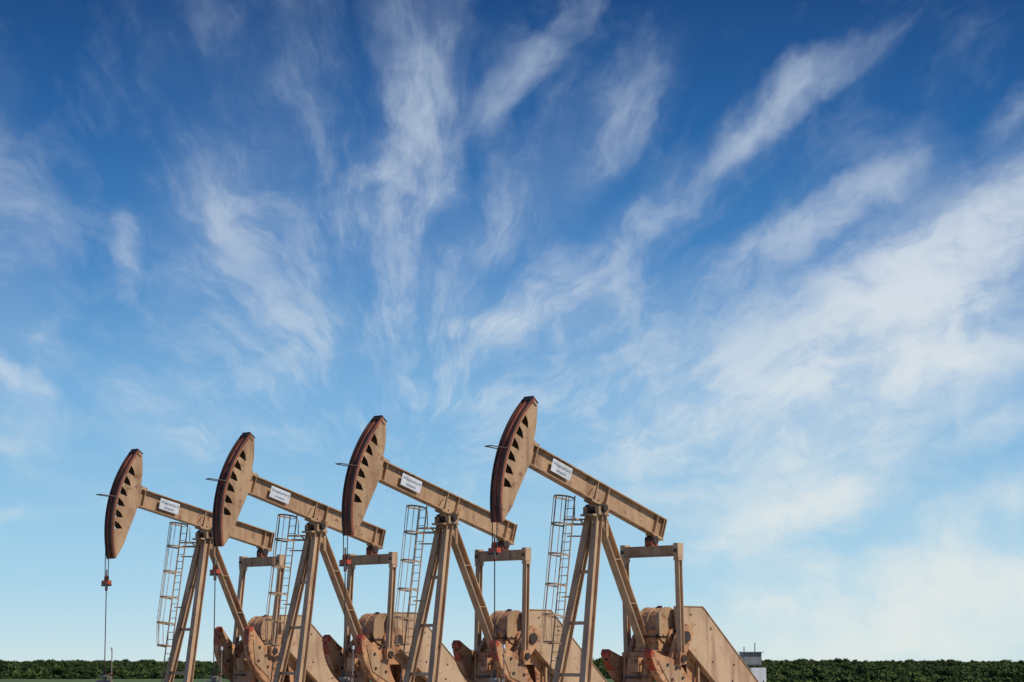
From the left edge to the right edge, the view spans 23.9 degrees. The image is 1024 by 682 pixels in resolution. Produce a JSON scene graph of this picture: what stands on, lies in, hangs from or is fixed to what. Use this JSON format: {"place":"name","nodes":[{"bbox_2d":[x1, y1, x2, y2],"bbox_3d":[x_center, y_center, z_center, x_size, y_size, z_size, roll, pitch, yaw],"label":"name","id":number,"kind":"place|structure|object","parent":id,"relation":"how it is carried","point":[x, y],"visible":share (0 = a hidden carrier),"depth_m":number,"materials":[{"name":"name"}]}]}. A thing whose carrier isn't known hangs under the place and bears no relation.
{"place":"outdoors","nodes":[
{"label":"outdoors","id":0,"kind":"place"},
{"bbox_2d":[0,679,613,681],"bbox_3d":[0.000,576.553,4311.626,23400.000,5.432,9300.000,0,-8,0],"label":"ground","id":1,"kind":"structure","parent":0,"point":[113,680],"depth_m":209.56,"materials":[{"name":"green plant"}]},
{"bbox_2d":[96,449,337,681],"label":"pumpjack","id":2,"kind":"object","parent":1,"relation":"on","point":[248,657],"visible":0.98,"depth_m":102.34,"materials":[{"name":"beige paint"}]},
{"bbox_2d":[205,432,466,681],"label":"pumpjack","id":3,"kind":"object","parent":1,"relation":"on","point":[377,657],"visible":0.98,"depth_m":96.86,"materials":[{"name":"beige paint"}]},
{"bbox_2d":[335,415,606,681],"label":"pumpjack","id":4,"kind":"object","parent":1,"relation":"on","point":[518,634],"visible":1,"depth_m":91.40,"materials":[{"name":"beige paint"}]},
{"bbox_2d":[0,657,1023,681],"bbox_3d":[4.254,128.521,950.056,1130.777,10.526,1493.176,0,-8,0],"label":"scrub trees","id":5,"kind":"object","parent":1,"relation":"on","point":[836,669],"visible":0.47,"depth_m":576.77,"materials":[{"name":"green plant"}]},
{"bbox_2d":[485,396,758,681],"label":"pumpjack","id":6,"kind":"object","parent":1,"relation":"on","point":[680,642],"visible":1,"depth_m":86.08,"materials":[{"name":"beige paint"}]},
{"bbox_2d":[0,0,1023,662],"label":"sky","id":7,"kind":"structure","parent":0,"point":[752,270],"materials":[{"name":"blue"}]},
{"bbox_2d":[737,643,765,681],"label":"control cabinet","id":8,"kind":"object","parent":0,"point":[752,658],"visible":0.86,"depth_m":95.93,"materials":[{"name":"metal"}]}
]}

